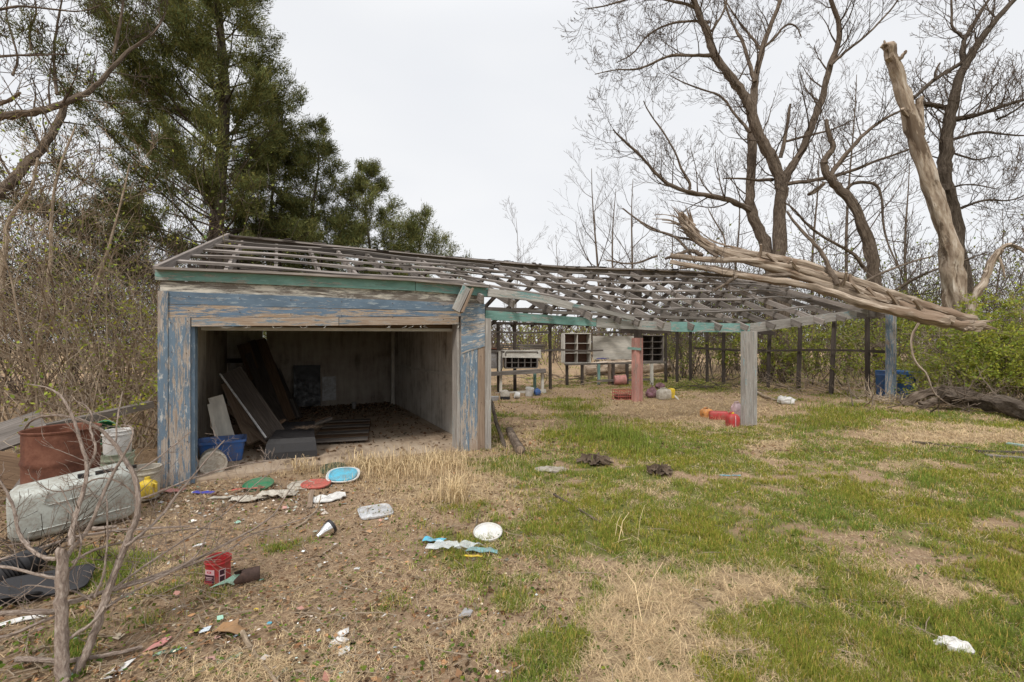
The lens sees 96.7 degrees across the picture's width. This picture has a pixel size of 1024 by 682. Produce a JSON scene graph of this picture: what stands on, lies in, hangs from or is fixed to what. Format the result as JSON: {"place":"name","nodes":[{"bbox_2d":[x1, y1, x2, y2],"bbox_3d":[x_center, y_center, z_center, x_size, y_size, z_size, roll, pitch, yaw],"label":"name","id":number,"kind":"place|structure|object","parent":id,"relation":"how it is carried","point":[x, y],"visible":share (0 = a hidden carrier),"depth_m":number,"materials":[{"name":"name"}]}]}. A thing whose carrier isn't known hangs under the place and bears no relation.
{"place":"outdoors","nodes":[
{"label":"outdoors","id":0,"kind":"place"},
{"bbox_2d":[0,343,1023,681],"bbox_3d":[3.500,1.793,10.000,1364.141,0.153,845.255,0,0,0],"label":"ground","id":1,"kind":"structure","parent":0,"point":[352,537],"depth_m":3.85,"materials":[{"name":"soil"}]},
{"bbox_2d":[0,547,46,581],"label":"ribbed hose","id":2,"kind":"object","parent":1,"relation":"on","point":[26,563],"visible":0.57,"depth_m":3.31,"materials":[{"name":"plastic"}]},
{"bbox_2d":[0,563,95,604],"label":"plastic sheet","id":3,"kind":"object","parent":1,"relation":"on","point":[24,580],"visible":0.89,"depth_m":3.13,"materials":[{"name":"black plastic"}]},
{"bbox_2d":[18,422,101,484],"bbox_3d":[-4.510,1.308,4.585,0.619,0.885,0.669,0,0,0],"label":"rusty drum","id":4,"kind":"object","parent":1,"relation":"on","point":[36,455],"visible":0.4,"depth_m":4.32,"materials":[{"name":"metal"}]},
{"bbox_2d":[6,462,136,542],"bbox_3d":[-4.042,1.465,4.215,0.386,0.526,0.857,0,0,44],"label":"moulded tub","id":5,"kind":"object","parent":1,"relation":"on","point":[32,521],"visible":0.65,"depth_m":4.05,"materials":[{"name":"plastic"}]},
{"bbox_2d":[0,471,144,589],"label":"brush pile","id":6,"kind":"object","parent":1,"relation":"on","point":[11,552],"visible":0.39,"depth_m":3.59,"materials":[{"name":"brown plant"}]},
{"bbox_2d":[14,645,141,663],"bbox_3d":[-2.390,1.722,2.482,0.612,0.047,0.124,0,0,-10],"label":"stick","id":7,"kind":"object","parent":1,"relation":"on","point":[36,659],"visible":0.78,"depth_m":2.46,"materials":[{"name":"wood"}]},
{"bbox_2d":[0,439,168,508],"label":"brush pile","id":8,"kind":"object","parent":1,"relation":"on","point":[14,474],"visible":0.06,"depth_m":5.00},
{"bbox_2d":[0,451,19,489],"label":"weathered board","id":9,"kind":"object","parent":8,"relation":"on","point":[10,460],"visible":0.33,"depth_m":4.82,"materials":[{"name":"brown wood"}]},
{"bbox_2d":[0,411,45,450],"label":"weathered board","id":10,"kind":"object","parent":9,"relation":"on","point":[10,428],"visible":0.62,"depth_m":5.13,"materials":[{"name":"grey wood"}]},
{"bbox_2d":[46,401,154,424],"bbox_3d":[-5.531,1.013,5.799,0.123,0.290,1.727,0,0,21],"label":"plank","id":11,"kind":"object","parent":10,"relation":"on","point":[127,409],"visible":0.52,"depth_m":6.10,"materials":[{"name":"grey wood"}]},
{"bbox_2d":[0,93,171,418],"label":"bare tree","id":12,"kind":"object","parent":1,"relation":"on","point":[53,201],"visible":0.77,"depth_m":8.87,"materials":[{"name":"plant"}]},
{"bbox_2d":[15,374,157,462],"bbox_3d":[-5.849,1.177,6.504,1.846,1.550,2.039,0,0,-27],"label":"shrub","id":13,"kind":"object","parent":1,"relation":"on","point":[128,416],"visible":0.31,"depth_m":6.44,"materials":[{"name":"brown plant"}]},
{"bbox_2d":[0,0,186,199],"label":"bare tree","id":14,"kind":"object","parent":1,"relation":"on","point":[67,100],"visible":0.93,"depth_m":10.50,"materials":[{"name":"grey plant"}]},
{"bbox_2d":[0,40,186,453],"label":"shrub","id":15,"kind":"object","parent":1,"relation":"on","point":[31,361],"visible":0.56,"depth_m":6.81,"materials":[{"name":"brown plant"}]},
{"bbox_2d":[0,239,187,417],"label":"shrub","id":16,"kind":"object","parent":1,"relation":"on","point":[10,405],"visible":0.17,"depth_m":10.19,"materials":[{"name":"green plant"}]},
{"bbox_2d":[0,102,188,452],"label":"shrub","id":17,"kind":"object","parent":1,"relation":"on","point":[9,322],"visible":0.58,"depth_m":6.76,"materials":[{"name":"brown plant"}]},
{"bbox_2d":[0,198,189,448],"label":"shrub","id":18,"kind":"object","parent":1,"relation":"on","point":[138,441],"visible":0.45,"depth_m":7.30,"materials":[{"name":"brown plant"}]},
{"bbox_2d":[47,288,157,423],"bbox_3d":[-8.810,0.364,11.117,6.079,3.509,3.451,0,0,29],"label":"shrub","id":19,"kind":"object","parent":1,"relation":"on","point":[128,360],"visible":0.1,"depth_m":10.20,"materials":[{"name":"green plant"}]},
{"bbox_2d":[100,449,135,466],"bbox_3d":[-4.657,1.518,5.350,0.356,0.423,0.356,0,0,0],"label":"bucket","id":20,"kind":"object","parent":1,"relation":"on","point":[106,458],"visible":0.26,"depth_m":5.22,"materials":[{"name":"plastic"}]},
{"bbox_2d":[101,427,133,454],"bbox_3d":[-4.637,1.179,5.350,0.295,0.273,0.295,0,0,0],"label":"bucket","id":21,"kind":"object","parent":20,"relation":"on","point":[124,435],"visible":0.55,"depth_m":5.27,"materials":[{"name":"white plastic"}]},
{"bbox_2d":[0,187,243,457],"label":"shrub","id":22,"kind":"object","parent":1,"relation":"on","point":[12,396],"visible":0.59,"depth_m":6.90,"materials":[{"name":"brown plant"}]},
{"bbox_2d":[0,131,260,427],"bbox_3d":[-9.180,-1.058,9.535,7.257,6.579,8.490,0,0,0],"label":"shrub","id":23,"kind":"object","parent":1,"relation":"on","point":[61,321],"visible":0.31,"depth_m":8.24,"materials":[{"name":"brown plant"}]},
{"bbox_2d":[134,463,161,500],"bbox_3d":[-4.042,1.551,5.000,0.316,0.343,0.316,0,0,0],"label":"bucket","id":24,"kind":"object","parent":1,"relation":"on","point":[150,470],"visible":0.4,"depth_m":4.98,"materials":[{"name":"beige plastic"}]},
{"bbox_2d":[0,72,311,421],"bbox_3d":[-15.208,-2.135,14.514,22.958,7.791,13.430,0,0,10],"label":"thicket","id":25,"kind":"object","parent":1,"relation":"on","point":[70,212],"visible":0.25,"depth_m":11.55,"materials":[{"name":"brown plant"}]},
{"bbox_2d":[0,0,324,297],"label":"juniper tree","id":26,"kind":"object","parent":1,"relation":"on","point":[198,43],"visible":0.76,"depth_m":12.94,"materials":[{"name":"green plant"}]},
{"bbox_2d":[0,359,329,681],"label":"bare sapling","id":27,"kind":"object","parent":1,"relation":"on","point":[61,603],"visible":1,"depth_m":2.62,"materials":[{"name":"brown plant"}]},
{"bbox_2d":[4,475,387,681],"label":"litter pieces","id":28,"kind":"object","parent":1,"relation":"on","point":[204,629],"visible":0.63,"depth_m":2.86,"materials":[{"name":"paper"}]},
{"bbox_2d":[204,552,231,586],"bbox_3d":[-2.150,1.670,3.328,0.168,0.183,0.157,0,0,0],"label":"coffee tub","id":29,"kind":"object","parent":1,"relation":"on","point":[213,575],"visible":0.86,"depth_m":3.27,"materials":[{"name":"red plastic"}]},
{"bbox_2d":[158,480,329,514],"bbox_3d":[-3.111,1.729,5.120,2.430,0.036,1.087,0,0,0],"label":"rubble","id":30,"kind":"object","parent":1,"relation":"on","point":[279,510],"visible":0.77,"depth_m":4.92,"materials":[{"name":"paper"}]},
{"bbox_2d":[233,566,259,584],"bbox_3d":[-1.937,1.717,3.327,0.166,0.110,0.100,0,0,-28],"label":"rusted tin","id":31,"kind":"object","parent":1,"relation":"on","point":[248,575],"visible":0.96,"depth_m":3.30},
{"bbox_2d":[192,103,333,337],"bbox_3d":[-8.584,-3.412,16.035,4.678,10.378,4.409,0,0,-43],"label":"juniper tree","id":32,"kind":"object","parent":1,"relation":"on","point":[295,208],"visible":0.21,"depth_m":15.62,"materials":[{"name":"green plant"}]},
{"bbox_2d":[0,439,569,681],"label":"mud flecks","id":33,"kind":"object","parent":1,"relation":"on","point":[327,643],"visible":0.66,"depth_m":2.81,"materials":[{"name":"brown soil"}]},
{"bbox_2d":[0,404,571,681],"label":"dead leaves","id":34,"kind":"object","parent":1,"relation":"on","point":[472,676],"visible":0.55,"depth_m":2.99,"materials":[{"name":"plant"}]},
{"bbox_2d":[243,112,379,340],"bbox_3d":[-7.171,-3.399,16.901,6.138,10.335,5.802,0,0,26],"label":"juniper tree","id":35,"kind":"object","parent":1,"relation":"on","point":[324,149],"visible":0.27,"depth_m":16.51,"materials":[{"name":"green plant"}]},
{"bbox_2d":[101,475,559,680],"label":"litter scraps","id":36,"kind":"object","parent":1,"relation":"on","point":[497,670],"visible":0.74,"depth_m":3.00,"materials":[{"name":"paper"}]},
{"bbox_2d":[326,467,359,482],"bbox_3d":[-2.104,1.666,5.670,0.402,0.132,0.274,0,0,0],"label":"discarded lid","id":37,"kind":"object","parent":1,"relation":"on","point":[336,475],"visible":0.98,"depth_m":5.66,"materials":[{"name":"blue plastic"}]},
{"bbox_2d":[295,157,435,277],"bbox_3d":[-5.236,-2.688,17.516,6.309,8.913,5.854,0,0,-33],"label":"juniper tree","id":38,"kind":"object","parent":1,"relation":"on","point":[358,183],"visible":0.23,"depth_m":16.91,"materials":[{"name":"green plant"}]},
{"bbox_2d":[358,503,393,519],"bbox_3d":[-1.396,1.740,4.653,0.330,0.024,0.340,0,0,-26],"label":"discarded lid","id":39,"kind":"object","parent":1,"relation":"on","point":[373,514],"visible":0.99,"depth_m":4.64,"materials":[{"name":"plastic"}]},
{"bbox_2d":[344,446,472,484],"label":"straw clump","id":40,"kind":"object","parent":1,"relation":"on","point":[415,480],"visible":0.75,"depth_m":5.97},
{"bbox_2d":[363,202,475,278],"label":"juniper tree","id":41,"kind":"object","parent":1,"relation":"on","point":[433,241],"visible":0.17,"depth_m":17.82,"materials":[{"name":"green plant"}]},
{"bbox_2d":[387,444,482,476],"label":"straw clump","id":42,"kind":"object","parent":1,"relation":"on","point":[448,459],"visible":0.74,"depth_m":6.22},
{"bbox_2d":[423,466,485,505],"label":"straw clump","id":43,"kind":"object","parent":1,"relation":"on","point":[453,495],"visible":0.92,"depth_m":4.94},
{"bbox_2d":[473,522,501,541],"bbox_3d":[-0.215,1.711,4.081,0.260,0.076,0.258,0,0,0],"label":"discarded lid","id":44,"kind":"object","parent":1,"relation":"on","point":[489,528],"visible":0.98,"depth_m":4.08,"materials":[{"name":"white plastic"}]},
{"bbox_2d":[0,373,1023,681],"bbox_3d":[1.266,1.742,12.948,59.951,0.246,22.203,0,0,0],"label":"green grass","id":45,"kind":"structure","parent":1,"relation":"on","point":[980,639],"depth_m":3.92,"materials":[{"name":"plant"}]},
{"bbox_2d":[0,373,1023,681],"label":"dry straw","id":46,"kind":"object","parent":1,"relation":"on","point":[650,633],"visible":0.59,"depth_m":3.21,"materials":[{"name":"plant"}]},
{"bbox_2d":[0,412,1023,681],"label":"weeds","id":47,"kind":"object","parent":1,"relation":"on","point":[422,662],"visible":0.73,"depth_m":2.87,"materials":[{"name":"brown plant"}]},
{"bbox_2d":[0,385,1023,681],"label":"fallen twigs","id":48,"kind":"object","parent":1,"relation":"on","point":[338,605],"depth_m":3.04,"materials":[{"name":"wood"}]},
{"bbox_2d":[491,344,545,392],"bbox_3d":[0.231,1.005,15.845,1.930,1.778,1.604,0,0,0],"label":"rabbit hutch","id":49,"kind":"object","parent":1,"relation":"on","point":[526,358],"visible":0.92,"depth_m":15.70,"materials":[{"name":"grey wood"}]},
{"bbox_2d":[152,233,896,487],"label":"derelict shed","id":50,"kind":"structure","parent":1,"relation":"on","point":[415,344],"depth_m":8.41,"materials":[{"name":"grey wood"}]},
{"bbox_2d":[198,448,227,473],"bbox_3d":[-3.962,1.588,6.024,0.316,0.316,0.363,0,0,-36],"label":"bucket","id":51,"kind":"object","parent":50,"relation":"on","point":[216,461],"visible":0.77,"depth_m":5.90,"materials":[{"name":"beige plastic"}]},
{"bbox_2d":[208,394,233,435],"bbox_3d":[-4.425,1.194,6.951,0.423,0.736,0.169,0,0,20],"label":"plank","id":52,"kind":"object","parent":50,"relation":"on","point":[222,418],"visible":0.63,"depth_m":6.94,"materials":[{"name":"white paint"}]},
{"bbox_2d":[198,434,246,461],"bbox_3d":[-4.149,1.553,6.523,0.600,0.310,0.440,0,0,-30],"label":"plastic bin","id":53,"kind":"object","parent":50,"relation":"on","point":[235,446],"visible":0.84,"depth_m":6.44,"materials":[{"name":"blue plastic"}]},
{"bbox_2d":[225,403,267,443],"bbox_3d":[-4.164,1.354,7.199,1.588,0.670,0.084,0,0,31],"label":"plank","id":54,"kind":"object","parent":50,"relation":"on","point":[251,429],"visible":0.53,"depth_m":7.16,"materials":[{"name":"brown wood"}]},
{"bbox_2d":[221,383,259,445],"bbox_3d":[-4.416,1.141,7.400,1.079,0.976,0.198,0,0,37],"label":"plank","id":55,"kind":"object","parent":54,"relation":"on","point":[239,412],"visible":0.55,"depth_m":7.34,"materials":[{"name":"brown wood"}]},
{"bbox_2d":[222,366,283,441],"bbox_3d":[-4.044,0.962,7.099,1.156,1.113,0.271,0,0,24],"label":"cabinet panel","id":56,"kind":"object","parent":50,"relation":"on","point":[245,390],"visible":0.79,"depth_m":7.08,"materials":[{"name":"wood"}]},
{"bbox_2d":[247,340,282,411],"bbox_3d":[-5.300,0.820,9.800,1.832,1.711,0.169,0,0,43],"label":"plank","id":57,"kind":"object","parent":50,"relation":"on","point":[263,373],"visible":0.66,"depth_m":9.91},
{"bbox_2d":[256,338,294,420],"bbox_3d":[-5.201,0.791,9.948,1.921,1.733,0.228,0,0,45],"label":"plank","id":58,"kind":"object","parent":57,"relation":"on","point":[270,365],"visible":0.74,"depth_m":9.91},
{"bbox_2d":[251,376,288,421],"bbox_3d":[-4.779,1.203,8.999,1.359,0.945,0.180,0,0,38],"label":"plank","id":59,"kind":"object","parent":50,"relation":"on","point":[270,401],"visible":0.53,"depth_m":8.96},
{"bbox_2d":[263,421,318,459],"bbox_3d":[-3.262,1.526,6.975,0.839,0.470,0.730,0,0,-17],"label":"bed liner","id":60,"kind":"object","parent":50,"relation":"on","point":[291,440],"visible":0.96,"depth_m":6.69,"materials":[{"name":"black plastic"}]},
{"bbox_2d":[293,365,320,405],"bbox_3d":[-5.178,1.125,11.504,0.620,1.016,0.190,0,0,-27],"label":"black panel","id":61,"kind":"object","parent":50,"relation":"on","point":[307,387],"visible":0.86,"depth_m":11.49,"materials":[{"name":"plastic"}]},
{"bbox_2d":[202,401,447,473],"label":"dead leaves","id":62,"kind":"object","parent":50,"relation":"on","point":[339,406],"visible":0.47,"depth_m":10.43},
{"bbox_2d":[201,316,451,330],"bbox_3d":[-2.868,-0.321,7.613,3.622,0.367,2.067,0,0,-27],"label":"overhead door","id":63,"kind":"structure","parent":50,"relation":"in","point":[352,327],"depth_m":6.65,"materials":[{"name":"brown wood"}]},
{"bbox_2d":[322,376,335,400],"bbox_3d":[-4.782,1.241,11.904,0.336,0.624,0.048,0,0,-27],"label":"paper sheet","id":64,"kind":"object","parent":50,"relation":"attached to","point":[329,388],"visible":1,"depth_m":11.90,"materials":[{"name":"paper"}]},
{"bbox_2d":[315,418,370,442],"bbox_3d":[-3.132,1.692,8.530,0.888,0.121,2.186,0,0,-16],"label":"wooden pallet","id":65,"kind":"object","parent":50,"relation":"on","point":[340,430],"visible":0.85,"depth_m":8.31,"materials":[{"name":"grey wood"}]},
{"bbox_2d":[506,325,618,375],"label":"shrub","id":66,"kind":"object","parent":1,"relation":"on","point":[546,336],"visible":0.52,"depth_m":22.27,"materials":[{"name":"brown plant"}]},
{"bbox_2d":[543,411,638,435],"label":"grass clump","id":67,"kind":"object","parent":1,"relation":"on","point":[578,422],"visible":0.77,"depth_m":9.17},
{"bbox_2d":[576,452,613,464],"bbox_3d":[1.168,1.671,6.466,0.555,0.136,0.498,0,0,0],"label":"dirt clod","id":68,"kind":"object","parent":1,"relation":"on","point":[598,459],"visible":0.99,"depth_m":6.40,"materials":[{"name":"soil"}]},
{"bbox_2d":[548,143,645,361],"bbox_3d":[5.584,-5.581,29.607,7.098,14.675,5.020,0,0,-15],"label":"bare tree","id":69,"kind":"object","parent":1,"relation":"on","point":[597,263],"visible":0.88,"depth_m":29.88,"materials":[{"name":"grey plant"}]},
{"bbox_2d":[566,168,646,360],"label":"bare tree","id":70,"kind":"object","parent":1,"relation":"on","point":[612,219],"visible":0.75,"depth_m":30.92,"materials":[{"name":"grey plant"}]},
{"bbox_2d":[491,306,728,364],"bbox_3d":[5.468,-0.491,39.238,25.148,4.528,15.399,0,0,0],"label":"hedge","id":71,"kind":"object","parent":1,"relation":"on","point":[557,345],"visible":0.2,"depth_m":36.19,"materials":[{"name":"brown plant"}]},
{"bbox_2d":[561,331,665,384],"bbox_3d":[4.150,0.708,18.221,4.272,2.196,1.011,0,0,-10],"label":"nesting hutch","id":72,"kind":"object","parent":1,"relation":"on","point":[614,347],"visible":0.74,"depth_m":18.17,"materials":[{"name":"white paint"}]},
{"bbox_2d":[572,418,666,444],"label":"grass clump","id":73,"kind":"object","parent":1,"relation":"on","point":[623,434],"visible":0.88,"depth_m":8.15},
{"bbox_2d":[584,357,672,374],"bbox_3d":[5.731,1.253,22.656,4.341,0.945,0.918,0,0,14],"label":"bench","id":74,"kind":"object","parent":1,"relation":"on","point":[603,368],"visible":0.48,"depth_m":22.55,"materials":[{"name":"grey wood"}]},
{"bbox_2d":[587,164,675,359],"bbox_3d":[7.502,-4.803,29.703,6.236,13.134,4.564,0,0,-11],"label":"bare tree","id":75,"kind":"object","parent":1,"relation":"on","point":[632,247],"visible":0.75,"depth_m":28.93,"materials":[{"name":"grey plant"}]},
{"bbox_2d":[591,434,704,462],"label":"grass clump","id":76,"kind":"object","parent":1,"relation":"on","point":[645,449],"visible":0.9,"depth_m":7.09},
{"bbox_2d":[487,382,897,454],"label":"dead leaves","id":77,"kind":"object","parent":1,"relation":"on","point":[529,444],"visible":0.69,"depth_m":8.69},
{"bbox_2d":[643,303,764,380],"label":"shrub","id":78,"kind":"object","parent":1,"relation":"on","point":[682,351],"visible":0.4,"depth_m":20.87,"materials":[{"name":"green plant"}]},
{"bbox_2d":[663,295,796,383],"bbox_3d":[9.616,0.144,20.789,5.648,4.148,5.970,0,0,0],"label":"shrub","id":79,"kind":"object","parent":1,"relation":"on","point":[729,339],"visible":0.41,"depth_m":20.12,"materials":[{"name":"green plant"}]},
{"bbox_2d":[702,165,772,370],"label":"bare tree","id":80,"kind":"object","parent":1,"relation":"on","point":[738,245],"visible":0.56,"depth_m":26.88,"materials":[{"name":"grey plant"}]},
{"bbox_2d":[553,0,942,382],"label":"bare tree","id":81,"kind":"object","parent":1,"relation":"on","point":[756,135],"visible":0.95,"depth_m":18.93,"materials":[{"name":"brown plant"}]},
{"bbox_2d":[491,313,1022,353],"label":"distant wood","id":82,"kind":"object","parent":1,"relation":"on","point":[566,328],"visible":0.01,"depth_m":70.25,"materials":[{"name":"brown plant"}]},
{"bbox_2d":[712,295,818,383],"bbox_3d":[11.015,-0.032,19.873,4.259,4.379,5.577,0,0,21],"label":"shrub","id":83,"kind":"object","parent":1,"relation":"on","point":[774,357],"visible":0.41,"depth_m":18.52,"materials":[{"name":"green plant"}]},
{"bbox_2d":[711,310,864,385],"bbox_3d":[11.198,0.024,18.898,5.666,3.479,5.882,0,0,27],"label":"shrub","id":84,"kind":"object","parent":1,"relation":"on","point":[795,357],"visible":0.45,"depth_m":17.89,"materials":[{"name":"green plant"}]},
{"bbox_2d":[600,193,997,410],"bbox_3d":[7.680,-1.352,12.903,10.147,6.331,2.604,0,0,5],"label":"fallen log","id":85,"kind":"object","parent":1,"relation":"on","point":[850,289],"visible":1,"depth_m":12.60,"materials":[{"name":"brown wood"}]},
{"bbox_2d":[713,115,895,371],"bbox_3d":[16.863,-5.147,26.907,10.562,13.809,6.227,0,0,12],"label":"bare tree","id":86,"kind":"object","parent":1,"relation":"on","point":[814,226],"visible":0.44,"depth_m":25.92,"materials":[{"name":"grey plant"}]},
{"bbox_2d":[603,204,1023,378],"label":"thicket","id":87,"kind":"object","parent":1,"relation":"on","point":[935,282],"visible":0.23,"depth_m":22.96,"materials":[{"name":"brown plant"}]},
{"bbox_2d":[725,361,921,397],"bbox_3d":[10.976,1.553,15.679,8.411,1.835,3.886,0,0,-6],"label":"brush pile","id":88,"kind":"object","parent":1,"relation":"on","point":[806,387],"visible":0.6,"depth_m":15.43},
{"bbox_2d":[757,299,943,386],"bbox_3d":[12.926,-0.054,17.918,6.217,3.636,5.572,0,0,-14],"label":"shrub","id":89,"kind":"object","parent":1,"relation":"on","point":[811,347],"visible":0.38,"depth_m":17.55,"materials":[{"name":"green plant"}]},
{"bbox_2d":[833,373,918,405],"bbox_3d":[9.978,1.468,12.568,3.118,1.357,2.088,0,0,-22],"label":"brush pile","id":90,"kind":"object","parent":1,"relation":"on","point":[868,392],"visible":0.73,"depth_m":12.51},
{"bbox_2d":[795,291,965,391],"bbox_3d":[13.297,0.257,16.469,6.748,4.224,5.107,0,0,-42],"label":"shrub","id":91,"kind":"object","parent":1,"relation":"on","point":[854,344],"visible":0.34,"depth_m":16.67,"materials":[{"name":"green plant"}]},
{"bbox_2d":[785,49,987,370],"bbox_3d":[21.513,-7.668,26.434,7.880,18.841,10.436,0,0,0],"label":"bare tree","id":92,"kind":"object","parent":1,"relation":"on","point":[846,222],"visible":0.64,"depth_m":26.61,"materials":[{"name":"grey plant"}]},
{"bbox_2d":[768,50,1015,386],"bbox_3d":[13.079,-3.851,16.725,7.948,12.698,4.587,0,0,0],"label":"bare tree","id":93,"kind":"object","parent":1,"relation":"on","point":[868,241],"visible":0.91,"depth_m":16.94,"materials":[{"name":"brown plant"}]},
{"bbox_2d":[814,288,1023,394],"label":"shrub","id":94,"kind":"object","parent":1,"relation":"on","point":[949,334],"visible":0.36,"depth_m":14.25,"materials":[{"name":"green plant"}]},
{"bbox_2d":[880,40,967,378],"bbox_3d":[13.665,-3.709,15.135,3.908,11.784,1.028,0,0,-12],"label":"dead snag","id":95,"kind":"object","parent":1,"relation":"on","point":[952,272],"visible":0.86,"depth_m":14.88,"materials":[{"name":"brown wood"}]},
{"bbox_2d":[837,292,1022,391],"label":"shrub","id":96,"kind":"object","parent":1,"relation":"on","point":[904,329],"visible":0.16,"depth_m":15.22,"materials":[{"name":"green plant"}]},
{"bbox_2d":[844,356,1023,414],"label":"brush pile","id":97,"kind":"object","parent":1,"relation":"on","point":[960,398],"visible":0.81,"depth_m":11.09,"materials":[{"name":"grey plant"}]},
{"bbox_2d":[844,131,1023,335],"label":"bare tree","id":98,"kind":"object","parent":1,"relation":"on","point":[905,216],"visible":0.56,"depth_m":26.21,"materials":[{"name":"grey plant"}]},
{"bbox_2d":[886,339,1001,404],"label":"shrub","id":99,"kind":"object","parent":1,"relation":"on","point":[916,375],"visible":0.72,"depth_m":12.77,"materials":[{"name":"green plant"}]},
{"bbox_2d":[871,288,1023,399],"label":"shrub","id":100,"kind":"object","parent":1,"relation":"on","point":[1013,313],"visible":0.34,"depth_m":13.74,"materials":[{"name":"green plant"}]},
{"bbox_2d":[877,282,1023,401],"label":"shrub","id":101,"kind":"object","parent":1,"relation":"on","point":[992,334],"visible":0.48,"depth_m":12.27,"materials":[{"name":"green plant"}]},
{"bbox_2d":[883,0,1023,383],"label":"bare tree","id":102,"kind":"object","parent":1,"relation":"on","point":[946,138],"visible":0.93,"depth_m":15.87,"materials":[{"name":"brown plant"}]},
{"bbox_2d":[933,635,974,653],"bbox_3d":[2.500,1.716,2.575,0.179,0.074,0.122,0,0,0],"label":"foam lump","id":103,"kind":"object","parent":1,"relation":"on","point":[954,642],"visible":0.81,"depth_m":2.56,"materials":[{"name":"white plastic"}]},
{"bbox_2d":[906,287,1023,396],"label":"shrub","id":104,"kind":"object","parent":1,"relation":"on","point":[992,325],"visible":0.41,"depth_m":12.46,"materials":[{"name":"green plant"}]},
{"bbox_2d":[919,337,1023,398],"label":"shrub","id":105,"kind":"object","parent":1,"relation":"on","point":[1010,369],"visible":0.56,"depth_m":12.32,"materials":[{"name":"green plant"}]},
{"bbox_2d":[960,224,1023,386],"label":"dead stump","id":106,"kind":"object","parent":1,"relation":"on","point":[980,286],"visible":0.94,"depth_m":14.21,"materials":[{"name":"brown wood"}]},
{"bbox_2d":[961,331,1023,399],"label":"shrub","id":107,"kind":"object","parent":1,"relation":"on","point":[1018,371],"visible":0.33,"depth_m":12.51,"materials":[{"name":"green plant"}]},
{"bbox_2d":[0,0,1023,342],"label":"sky","id":108,"kind":"structure","parent":0,"point":[468,107],"materials":[{"name":"white"}]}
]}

